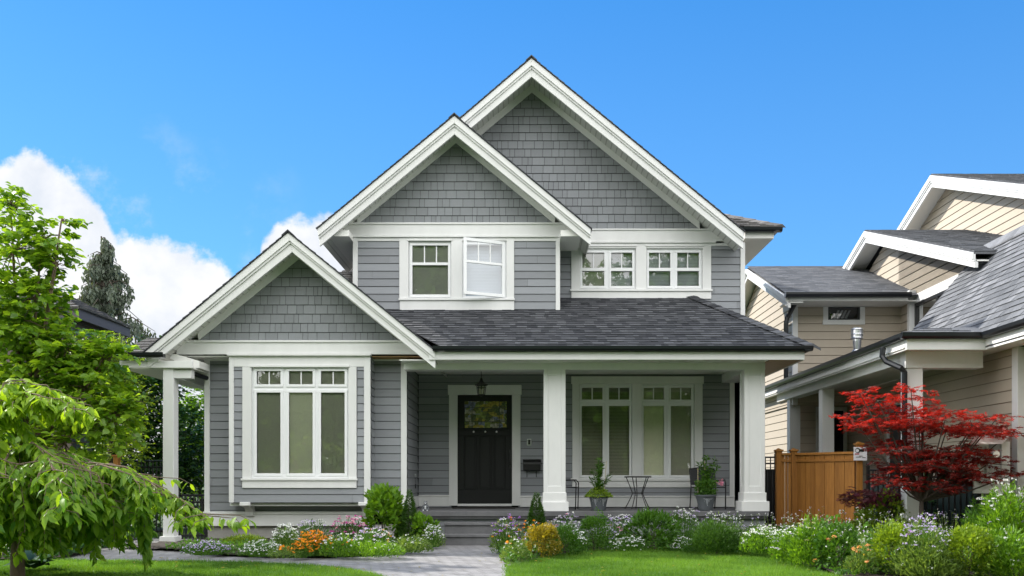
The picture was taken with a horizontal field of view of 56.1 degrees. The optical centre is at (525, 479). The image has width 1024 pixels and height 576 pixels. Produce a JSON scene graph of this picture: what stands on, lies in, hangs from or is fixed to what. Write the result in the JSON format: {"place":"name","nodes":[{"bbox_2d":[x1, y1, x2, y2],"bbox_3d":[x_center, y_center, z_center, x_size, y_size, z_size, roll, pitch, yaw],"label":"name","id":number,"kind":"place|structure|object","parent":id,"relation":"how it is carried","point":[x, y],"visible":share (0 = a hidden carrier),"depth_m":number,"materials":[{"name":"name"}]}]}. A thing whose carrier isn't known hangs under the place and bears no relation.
{"place":"outdoors","nodes":[
{"label":"outdoors","id":0,"kind":"place"},
{"bbox_2d":[0,287,132,454],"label":"shake roof house","id":1,"kind":"structure","parent":0,"point":[89,316],"depth_m":20.89,"materials":[{"name":"grey"}]},
{"bbox_2d":[1,532,134,558],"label":"planting bed","id":2,"kind":"object","parent":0,"point":[2,557],"visible":0.09,"depth_m":12.76,"materials":[{"name":"soil"}]},
{"bbox_2d":[0,524,136,558],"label":"ground cover","id":3,"kind":"object","parent":2,"relation":"on","point":[57,554],"visible":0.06,"depth_m":12.95,"materials":[{"name":"green plant"}]},
{"bbox_2d":[0,181,148,463],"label":"broadleaf tree","id":4,"kind":"object","parent":2,"relation":"on","point":[45,353],"visible":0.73,"depth_m":14.44,"materials":[{"name":"green plant"}]},
{"bbox_2d":[68,330,162,473],"bbox_3d":[-7.640,-0.854,17.523,2.082,3.792,1.463,0,0,0],"label":"leafy tree","id":5,"kind":"object","parent":2,"relation":"on","point":[109,444],"visible":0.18,"depth_m":17.49,"materials":[{"name":"green plant"}]},
{"bbox_2d":[112,455,121,464],"bbox_3d":[-7.253,0.298,17.050,0.132,1.484,0.140,0,0,0],"label":"fence post","id":6,"kind":"object","parent":2,"relation":"on","point":[116,460],"visible":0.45,"depth_m":17.00,"materials":[{"name":"brown wood"}]},
{"bbox_2d":[0,556,382,575],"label":"lawn","id":7,"kind":"structure","parent":0,"point":[195,568],"depth_m":10.94,"materials":[{"name":"green plant"}]},
{"bbox_2d":[4,550,59,568],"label":"hosta","id":8,"kind":"object","parent":7,"relation":"on","point":[33,561],"visible":0.46,"depth_m":10.85,"materials":[{"name":"green plant"}]},
{"bbox_2d":[0,378,256,575],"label":"weeping cherry","id":9,"kind":"object","parent":7,"relation":"on","point":[48,498],"visible":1,"depth_m":9.31,"materials":[{"name":"green plant"}]},
{"bbox_2d":[0,538,528,575],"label":"path","id":10,"kind":"structure","parent":0,"point":[472,560],"depth_m":12.56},
{"bbox_2d":[8,552,808,575],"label":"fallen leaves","id":11,"kind":"object","parent":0,"point":[398,567],"visible":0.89,"depth_m":11.25,"materials":[{"name":"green plant"}]},
{"bbox_2d":[422,501,428,510],"bbox_3d":[-1.673,0.433,16.089,0.130,0.183,0.112,0,0,0],"label":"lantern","id":12,"kind":"object","parent":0,"point":[425,507],"visible":0.94,"depth_m":16.06,"materials":[{"name":"white"}]},
{"bbox_2d":[132,486,834,574],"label":"ground","id":13,"kind":"structure","parent":0,"point":[159,534],"depth_m":19.20,"materials":[{"name":"brown soil"}]},
{"bbox_2d":[77,236,161,412],"bbox_3d":[-17.850,-4.558,40.280,4.514,11.196,5.307,0,0,37],"label":"weeping conifer","id":14,"kind":"object","parent":13,"relation":"on","point":[104,276],"visible":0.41,"depth_m":39.74,"materials":[{"name":"green plant"}]},
{"bbox_2d":[73,334,203,532],"bbox_3d":[-7.892,-0.954,20.121,3.527,4.387,2.503,0,0,0],"label":"evergreen tree","id":15,"kind":"object","parent":13,"relation":"on","point":[186,462],"visible":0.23,"depth_m":19.77,"materials":[{"name":"green plant"}]},
{"bbox_2d":[122,460,162,533],"bbox_3d":[-7.130,0.290,18.000,1.060,1.560,0.060,0,0,0],"label":"metal fence","id":16,"kind":"object","parent":13,"relation":"on","point":[152,467],"visible":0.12,"depth_m":17.99,"materials":[{"name":"black metal"}]},
{"bbox_2d":[157,386,203,511],"bbox_3d":[-7.752,-0.804,23.017,2.454,3.793,1.985,0,0,0],"label":"leafy tree","id":17,"kind":"object","parent":13,"relation":"on","point":[200,402],"visible":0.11,"depth_m":22.73,"materials":[{"name":"green plant"}]},
{"bbox_2d":[125,538,438,555],"bbox_3d":[-3.800,1.000,14.500,5.200,0.024,4.200,0,0,0],"label":"flower bed","id":18,"kind":"object","parent":13,"relation":"on","point":[159,545],"visible":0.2,"depth_m":14.83,"materials":[{"name":"soil"}]},
{"bbox_2d":[179,539,233,555],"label":"lilac flower clump","id":19,"kind":"object","parent":18,"relation":"on","point":[203,548],"visible":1,"depth_m":12.87,"materials":[{"name":"purple plant"}]},
{"bbox_2d":[221,532,266,543],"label":"juniper","id":20,"kind":"object","parent":18,"relation":"on","point":[239,536],"visible":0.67,"depth_m":15.22,"materials":[{"name":"green plant"}]},
{"bbox_2d":[238,539,284,556],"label":"white flower clump","id":21,"kind":"object","parent":18,"relation":"on","point":[261,549],"visible":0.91,"depth_m":12.63,"materials":[{"name":"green plant"}]},
{"bbox_2d":[270,522,298,547],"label":"white flower clump","id":22,"kind":"object","parent":18,"relation":"on","point":[290,534],"visible":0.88,"depth_m":13.33,"materials":[{"name":"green plant"}]},
{"bbox_2d":[267,545,302,558],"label":"orange flower clump","id":23,"kind":"object","parent":18,"relation":"on","point":[283,552],"visible":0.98,"depth_m":12.32,"materials":[{"name":"green plant"}]},
{"bbox_2d":[165,537,423,556],"bbox_3d":[-3.365,0.959,13.951,3.947,0.166,2.550,0,0,0],"label":"ground cover","id":24,"kind":"object","parent":18,"relation":"on","point":[237,544],"visible":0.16,"depth_m":14.37,"materials":[{"name":"green plant"}]},
{"bbox_2d":[288,538,314,557],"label":"orange flower clump","id":25,"kind":"object","parent":18,"relation":"on","point":[309,550],"visible":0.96,"depth_m":12.42,"materials":[{"name":"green plant"}]},
{"bbox_2d":[292,518,330,537],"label":"mixed flower clump","id":26,"kind":"object","parent":18,"relation":"on","point":[307,525],"visible":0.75,"depth_m":15.11,"materials":[{"name":"white plant"}]},
{"bbox_2d":[291,529,332,555],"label":"orange flower clump","id":27,"kind":"object","parent":18,"relation":"on","point":[316,540],"visible":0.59,"depth_m":12.72,"materials":[{"name":"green plant"}]},
{"bbox_2d":[318,532,360,557],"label":"mixed flower clump","id":28,"kind":"object","parent":18,"relation":"on","point":[338,543],"visible":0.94,"depth_m":12.54,"materials":[{"name":"green plant"}]},
{"bbox_2d":[329,515,369,542],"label":"pink flower clump","id":29,"kind":"object","parent":18,"relation":"on","point":[352,531],"visible":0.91,"depth_m":14.85,"materials":[{"name":"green plant"}]},
{"bbox_2d":[353,527,394,552],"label":"mixed flower clump","id":30,"kind":"object","parent":18,"relation":"on","point":[373,535],"visible":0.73,"depth_m":13.29,"materials":[{"name":"white plant"}]},
{"bbox_2d":[342,538,406,558],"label":"feathery clump","id":31,"kind":"object","parent":18,"relation":"on","point":[386,548],"visible":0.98,"depth_m":12.48,"materials":[{"name":"green plant"}]},
{"bbox_2d":[361,482,404,538],"bbox_3d":[-2.212,0.524,15.196,0.748,1.014,0.865,0,0,0],"label":"leafy shrub","id":32,"kind":"object","parent":18,"relation":"on","point":[383,498],"visible":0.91,"depth_m":15.00,"materials":[{"name":"green plant"}]},
{"bbox_2d":[398,489,420,540],"bbox_3d":[-1.808,0.584,15.004,0.454,0.894,0.456,0,0,0],"label":"dwarf spruce","id":33,"kind":"object","parent":18,"relation":"on","point":[405,527],"visible":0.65,"depth_m":14.94,"materials":[{"name":"green plant"}]},
{"bbox_2d":[393,533,434,552],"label":"feathery clump","id":34,"kind":"object","parent":18,"relation":"on","point":[408,545],"visible":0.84,"depth_m":13.28,"materials":[{"name":"green plant"}]},
{"bbox_2d":[408,510,440,545],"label":"leafy shrub","id":35,"kind":"object","parent":18,"relation":"on","point":[419,517],"visible":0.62,"depth_m":14.82,"materials":[{"name":"green plant"}]},
{"bbox_2d":[421,524,446,546],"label":"white flower clump","id":36,"kind":"object","parent":18,"relation":"on","point":[434,541],"visible":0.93,"depth_m":14.40,"materials":[{"name":"green plant"}]},
{"bbox_2d":[116,55,820,544],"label":"house","id":37,"kind":"structure","parent":13,"relation":"on","point":[548,257],"depth_m":17.26,"materials":[{"name":"grey wood"}]},
{"bbox_2d":[178,488,207,538],"bbox_3d":[-5.711,0.595,16.450,0.511,0.930,0.060,0,0,-13],"label":"railing","id":38,"kind":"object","parent":37,"relation":"attached to","point":[205,535],"depth_m":16.45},
{"bbox_2d":[252,367,348,477],"bbox_3d":[-3.763,-0.959,16.092,1.623,1.864,0.076,0,0,0],"label":"window","id":39,"kind":"structure","parent":37,"relation":"in","point":[300,415],"depth_m":16.12,"materials":[{"name":"white glass"}]},
{"bbox_2d":[409,241,450,297],"bbox_3d":[-1.720,-3.782,17.342,0.769,1.048,0.076,0,0,0],"label":"window","id":40,"kind":"structure","parent":37,"relation":"in","point":[429,261],"depth_m":17.37,"materials":[{"name":"white glass"}]},
{"bbox_2d":[475,372,487,395],"bbox_3d":[-0.779,-1.731,17.000,0.212,0.499,0.212,0,0,-23],"label":"porch lantern","id":41,"kind":"object","parent":37,"relation":"hanging from","point":[481,382],"visible":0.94,"depth_m":16.96,"materials":[{"name":"black metal"}]},
{"bbox_2d":[462,237,506,297],"bbox_3d":[-0.735,-3.782,17.286,0.798,1.048,0.669,0,0,0],"label":"open window","id":42,"kind":"structure","parent":37,"relation":"in","point":[484,262],"depth_m":17.44,"materials":[{"name":"white glass"}]},
{"bbox_2d":[458,395,511,503],"bbox_3d":[-0.760,-0.575,17.990,1.020,2.050,0.180,0,0,0],"label":"front door","id":43,"kind":"structure","parent":37,"relation":"in","point":[484,422],"depth_m":18.04,"materials":[{"name":"black wood"}]},
{"bbox_2d":[527,439,531,445],"bbox_3d":[0.072,-0.709,17.991,0.088,0.130,0.028,0,0,0],"label":"doorbell","id":44,"kind":"object","parent":37,"relation":"attached to","point":[529,442],"visible":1,"depth_m":17.98,"materials":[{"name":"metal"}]},
{"bbox_2d":[523,459,540,476],"bbox_3d":[0.122,-0.221,17.913,0.337,0.338,0.135,0,0,0],"label":"mailbox","id":45,"kind":"object","parent":37,"relation":"attached to","point":[531,464],"visible":1,"depth_m":17.87,"materials":[{"name":"black metal"}]},
{"bbox_2d":[566,479,578,509],"bbox_3d":[0.647,0.140,17.056,0.575,0.763,0.524,0,0,8],"label":"patio chair","id":46,"kind":"object","parent":37,"relation":"on","point":[575,480],"visible":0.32,"depth_m":16.78,"materials":[{"name":"black metal"}]},
{"bbox_2d":[589,495,608,510],"bbox_3d":[1.241,0.384,16.250,0.368,0.272,0.368,0,0,0],"label":"planter","id":47,"kind":"object","parent":37,"relation":"on","point":[599,503],"visible":0.91,"depth_m":16.13,"materials":[{"name":"metal"}]},
{"bbox_2d":[584,457,612,497],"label":"potted plant","id":48,"kind":"object","parent":47,"relation":"in","point":[597,489],"visible":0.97,"depth_m":16.23,"materials":[{"name":"green plant"}]},
{"bbox_2d":[580,384,631,477],"bbox_3d":[1.510,-0.915,18.152,0.980,1.770,0.296,0,0,0],"label":"window","id":49,"kind":"structure","parent":37,"relation":"in","point":[605,409],"depth_m":18.10,"materials":[{"name":"white glass"}]},
{"bbox_2d":[580,249,635,288],"bbox_3d":[1.545,-3.955,18.152,1.050,0.790,0.296,0,0,0],"label":"window","id":50,"kind":"structure","parent":37,"relation":"in","point":[599,268],"depth_m":18.07,"materials":[{"name":"white glass"}]},
{"bbox_2d":[624,476,650,508],"bbox_3d":[2.016,0.226,17.200,0.490,0.586,0.490,0,0,0],"label":"bistro table","id":51,"kind":"object","parent":37,"relation":"on","point":[636,477],"visible":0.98,"depth_m":17.10,"materials":[{"name":"black metal"}]},
{"bbox_2d":[642,384,693,477],"bbox_3d":[2.675,-0.915,18.042,0.990,1.770,0.076,0,0,0],"label":"window","id":52,"kind":"structure","parent":37,"relation":"in","point":[667,409],"depth_m":18.07,"materials":[{"name":"white glass"}]},
{"bbox_2d":[647,249,701,288],"bbox_3d":[2.795,-3.955,18.152,1.050,0.790,0.296,0,0,0],"label":"window","id":53,"kind":"structure","parent":37,"relation":"in","point":[666,268],"depth_m":18.10,"materials":[{"name":"white glass"}]},
{"bbox_2d":[695,495,716,510],"bbox_3d":[3.051,0.384,16.250,0.368,0.272,0.368,0,0,0],"label":"planter","id":54,"kind":"object","parent":37,"relation":"on","point":[705,502],"visible":0.96,"depth_m":16.13,"materials":[{"name":"metal"}]},
{"bbox_2d":[694,455,723,494],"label":"potted plant","id":55,"kind":"object","parent":54,"relation":"on","point":[704,485],"visible":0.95,"depth_m":16.23,"materials":[{"name":"green plant"}]},
{"bbox_2d":[689,467,725,509],"bbox_3d":[3.242,0.140,17.147,0.524,0.763,0.575,0,0,-8],"label":"patio chair","id":56,"kind":"object","parent":37,"relation":"on","point":[693,474],"visible":0.58,"depth_m":17.36,"materials":[{"name":"black metal"}]},
{"bbox_2d":[618,506,685,551],"bbox_3d":[1.904,0.738,14.077,0.977,0.748,0.886,0,0,38],"label":"rhododendron","id":57,"kind":"object","parent":13,"relation":"on","point":[639,518],"visible":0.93,"depth_m":13.96,"materials":[{"name":"green plant"}]},
{"bbox_2d":[522,509,989,556],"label":"lilac wildflowers","id":58,"kind":"object","parent":13,"relation":"on","point":[753,526],"depth_m":13.18,"materials":[{"name":"purple plant"}]},
{"bbox_2d":[506,521,1023,575],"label":"flower bed","id":59,"kind":"object","parent":13,"relation":"on","point":[860,574],"visible":0.09,"depth_m":10.41,"materials":[{"name":"soil"}]},
{"bbox_2d":[488,514,525,553],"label":"mixed flower clump","id":60,"kind":"object","parent":59,"relation":"on","point":[513,533],"visible":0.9,"depth_m":13.32,"materials":[{"name":"green plant"}]},
{"bbox_2d":[499,536,529,561],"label":"feathery clump","id":61,"kind":"object","parent":59,"relation":"on","point":[524,552],"visible":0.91,"depth_m":12.12,"materials":[{"name":"green plant"}]},
{"bbox_2d":[519,519,540,543],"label":"orange flower clump","id":62,"kind":"object","parent":59,"relation":"on","point":[528,527],"visible":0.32,"depth_m":14.19,"materials":[{"name":"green plant"}]},
{"bbox_2d":[523,492,546,540],"bbox_3d":[0.182,0.618,15.201,0.506,0.886,0.522,0,0,0],"label":"dwarf spruce","id":63,"kind":"object","parent":59,"relation":"on","point":[539,513],"visible":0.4,"depth_m":15.14,"materials":[{"name":"green plant"}]},
{"bbox_2d":[522,521,562,557],"bbox_3d":[0.230,0.798,12.727,0.579,0.528,0.620,0,0,0],"label":"golden barberry","id":64,"kind":"object","parent":59,"relation":"on","point":[548,533],"visible":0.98,"depth_m":12.63,"materials":[{"name":"yellow plant"}]},
{"bbox_2d":[549,523,580,554],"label":"boxwood","id":65,"kind":"object","parent":59,"relation":"on","point":[569,534],"visible":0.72,"depth_m":13.04,"materials":[{"name":"green plant"}]},
{"bbox_2d":[551,511,581,539],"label":"lilac flower clump","id":66,"kind":"object","parent":59,"relation":"on","point":[567,522],"visible":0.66,"depth_m":15.35,"materials":[{"name":"purple plant"}]},
{"bbox_2d":[573,507,613,551],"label":"boxwood","id":67,"kind":"object","parent":59,"relation":"on","point":[590,524],"visible":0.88,"depth_m":13.79,"materials":[{"name":"green plant"}]},
{"bbox_2d":[603,514,639,548],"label":"mixed flower clump","id":68,"kind":"object","parent":59,"relation":"on","point":[615,531],"visible":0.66,"depth_m":14.34,"materials":[{"name":"green plant"}]},
{"bbox_2d":[634,510,667,540],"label":"lilac flower clump","id":69,"kind":"object","parent":59,"relation":"on","point":[641,529],"visible":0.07,"depth_m":15.42,"materials":[{"name":"purple plant"}]},
{"bbox_2d":[668,506,699,540],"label":"white flower clump","id":70,"kind":"object","parent":59,"relation":"on","point":[687,525],"visible":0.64,"depth_m":14.93,"materials":[{"name":"green plant"}]},
{"bbox_2d":[693,511,747,542],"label":"white flower clump","id":71,"kind":"object","parent":59,"relation":"on","point":[734,522],"visible":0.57,"depth_m":14.40,"materials":[{"name":"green plant"}]},
{"bbox_2d":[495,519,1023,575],"bbox_3d":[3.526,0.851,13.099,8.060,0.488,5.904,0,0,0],"label":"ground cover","id":72,"kind":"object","parent":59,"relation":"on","point":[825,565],"visible":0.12,"depth_m":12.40,"materials":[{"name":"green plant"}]},
{"bbox_2d":[765,452,774,522],"bbox_3d":[4.400,0.160,18.600,0.960,1.460,0.060,0,0,0],"label":"metal fence","id":73,"kind":"object","parent":59,"relation":"on","point":[770,484],"visible":0.12,"depth_m":18.61,"materials":[{"name":"black metal"}]},
{"bbox_2d":[528,507,1022,566],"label":"white wildflowers","id":74,"kind":"object","parent":59,"relation":"on","point":[862,545],"depth_m":13.60,"materials":[{"name":"white plant"}]},
{"bbox_2d":[767,525,809,561],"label":"white flower clump","id":75,"kind":"object","parent":59,"relation":"on","point":[778,553],"visible":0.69,"depth_m":11.58,"materials":[{"name":"green plant"}]},
{"bbox_2d":[786,513,832,566],"bbox_3d":[3.309,0.692,11.136,0.578,0.620,0.549,0,0,0],"label":"feathery clump","id":76,"kind":"object","parent":59,"relation":"on","point":[797,549],"visible":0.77,"depth_m":11.06,"materials":[{"name":"green plant"}]},
{"bbox_2d":[774,442,864,527],"bbox_3d":[5.016,0.141,16.395,1.606,1.558,0.311,0,0,40],"label":"cedar fence","id":77,"kind":"object","parent":59,"relation":"on","point":[814,481],"visible":0.74,"depth_m":16.44,"materials":[{"name":"brown wood"}]},
{"bbox_2d":[854,447,866,460],"bbox_3d":[5.508,-0.430,15.780,0.220,0.219,0.015,0,0,0],"label":"camera warning sign","id":78,"kind":"object","parent":77,"relation":"attached to","point":[860,454],"visible":0.88,"depth_m":15.78,"materials":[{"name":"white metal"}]},
{"bbox_2d":[810,514,872,570],"bbox_3d":[3.569,0.707,10.784,0.718,0.660,0.556,0,0,0],"label":"rose bush","id":79,"kind":"object","parent":59,"relation":"on","point":[833,537],"visible":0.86,"depth_m":10.74,"materials":[{"name":"green plant"}]},
{"bbox_2d":[842,543,879,574],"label":"orange flower clump","id":80,"kind":"object","parent":59,"relation":"on","point":[855,557],"visible":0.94,"depth_m":10.36,"materials":[{"name":"green plant"}]},
{"bbox_2d":[836,486,903,522],"bbox_3d":[5.301,0.469,14.406,1.309,0.782,1.049,0,0,0],"label":"purple maple","id":81,"kind":"object","parent":59,"relation":"on","point":[867,500],"visible":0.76,"depth_m":14.26,"materials":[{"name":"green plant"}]},
{"bbox_2d":[851,488,912,532],"bbox_3d":[5.340,0.474,14.213,0.977,0.737,1.039,0,0,-45],"label":"leafy shrub","id":82,"kind":"object","parent":59,"relation":"on","point":[885,509],"visible":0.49,"depth_m":14.18,"materials":[{"name":"green plant"}]},
{"bbox_2d":[867,514,918,575],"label":"euonymus","id":83,"kind":"object","parent":59,"relation":"on","point":[883,536],"visible":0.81,"depth_m":10.33,"materials":[{"name":"green plant"}]},
{"bbox_2d":[898,473,938,522],"bbox_3d":[6.144,0.327,15.011,0.702,1.076,0.803,0,0,0],"label":"dark shrub","id":84,"kind":"object","parent":59,"relation":"on","point":[930,501],"visible":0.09,"depth_m":14.71,"materials":[{"name":"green plant"}]},
{"bbox_2d":[866,462,980,528],"bbox_3d":[6.163,0.300,14.975,0.070,1.180,1.962,0,0,-35],"label":"metal fence","id":85,"kind":"object","parent":59,"relation":"on","point":[959,503],"visible":0.27,"depth_m":14.62,"materials":[{"name":"black metal"}]},
{"bbox_2d":[895,512,955,575],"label":"lilac flower clump","id":86,"kind":"object","parent":59,"relation":"on","point":[921,530],"visible":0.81,"depth_m":10.05,"materials":[{"name":"green plant"}]},
{"bbox_2d":[828,382,1023,534],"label":"red maple","id":87,"kind":"object","parent":59,"relation":"on","point":[919,461],"visible":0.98,"depth_m":13.14,"materials":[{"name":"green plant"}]},
{"bbox_2d":[887,535,970,575],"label":"feathery clump","id":88,"kind":"object","parent":59,"relation":"on","point":[937,560],"visible":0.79,"depth_m":9.92,"materials":[{"name":"green plant"}]},
{"bbox_2d":[940,522,1002,575],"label":"spirea","id":89,"kind":"object","parent":59,"relation":"on","point":[962,537],"visible":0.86,"depth_m":9.91,"materials":[{"name":"green plant"}]},
{"bbox_2d":[958,493,1011,535],"bbox_3d":[5.959,0.481,12.395,0.719,0.700,0.679,0,0,0],"label":"white flower clump","id":90,"kind":"object","parent":59,"relation":"on","point":[971,517],"visible":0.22,"depth_m":12.39,"materials":[{"name":"green plant"}]},
{"bbox_2d":[969,524,1023,575],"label":"white flower clump","id":91,"kind":"object","parent":59,"relation":"on","point":[1012,557],"visible":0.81,"depth_m":9.94,"materials":[{"name":"green plant"}]},
{"bbox_2d":[974,477,1023,547],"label":"white flower clump","id":92,"kind":"object","parent":59,"relation":"on","point":[1001,513],"visible":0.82,"depth_m":11.82,"materials":[{"name":"green plant"}]},
{"bbox_2d":[745,174,1023,525],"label":"neighbour house","id":93,"kind":"structure","parent":13,"relation":"on","point":[929,292],"depth_m":18.92,"materials":[{"name":"beige wood"}]},
{"bbox_2d":[816,407,846,451],"bbox_3d":[6.525,-0.360,20.490,0.650,2.400,0.100,0,0,0],"label":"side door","id":94,"kind":"structure","parent":93,"relation":"in","point":[840,439],"depth_m":20.52,"materials":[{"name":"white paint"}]},
{"bbox_2d":[822,307,864,324],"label":"window","id":95,"kind":"structure","parent":93,"relation":"in","point":[831,315],"depth_m":20.00,"materials":[{"name":"white paint"}]},
{"bbox_2d":[887,400,900,483],"bbox_3d":[6.875,-0.310,17.550,0.050,2.300,1.300,0,0,0],"label":"side door","id":96,"kind":"structure","parent":93,"relation":"in","point":[895,434],"depth_m":17.92,"materials":[{"name":"white paint"}]},
{"bbox_2d":[915,289,946,325],"bbox_3d":[7.930,-2.870,18.375,0.060,1.420,2.350,0,0,0],"label":"window","id":97,"kind":"structure","parent":93,"relation":"in","point":[922,307],"depth_m":19.05,"materials":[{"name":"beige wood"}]},
{"bbox_2d":[971,432,1009,492],"bbox_3d":[6.455,-0.245,13.320,0.683,0.860,0.280,0,0,0],"label":"meter cabinet","id":98,"kind":"object","parent":93,"relation":"attached to","point":[1003,446],"visible":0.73,"depth_m":13.30,"materials":[{"name":"grey metal"}]},
{"bbox_2d":[452,507,514,508],"bbox_3d":[-0.753,0.512,17.605,1.134,0.014,0.510,0,0,0],"label":"door mat","id":99,"kind":"object","parent":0,"point":[483,508],"depth_m":17.35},
{"bbox_2d":[0,0,1023,464],"label":"sky","id":100,"kind":"structure","parent":0,"point":[191,135],"materials":[{"name":"blue"}]},
{"bbox_2d":[501,546,840,575],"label":"lawn","id":101,"kind":"structure","parent":0,"point":[654,568],"depth_m":11.20,"materials":[{"name":"green plant"}]},
{"bbox_2d":[567,529,587,553],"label":"white flower clump","id":102,"kind":"object","parent":101,"relation":"on","point":[582,542],"visible":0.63,"depth_m":13.34,"materials":[{"name":"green plant"}]},
{"bbox_2d":[606,534,650,551],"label":"white flower clump","id":103,"kind":"object","parent":101,"relation":"on","point":[620,545],"visible":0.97,"depth_m":13.78,"materials":[{"name":"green plant"}]},
{"bbox_2d":[668,536,694,551],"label":"white flower clump","id":104,"kind":"object","parent":101,"relation":"on","point":[678,543],"visible":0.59,"depth_m":13.75,"materials":[{"name":"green plant"}]},
{"bbox_2d":[679,516,747,553],"bbox_3d":[2.608,0.760,13.288,1.018,0.536,0.920,0,0,0],"label":"mounded yew","id":105,"kind":"object","parent":101,"relation":"on","point":[717,537],"visible":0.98,"depth_m":13.14,"materials":[{"name":"green plant"}]},
{"bbox_2d":[738,524,784,552],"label":"white flower clump","id":106,"kind":"object","parent":101,"relation":"on","point":[761,545],"visible":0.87,"depth_m":12.69,"materials":[{"name":"green plant"}]}
]}

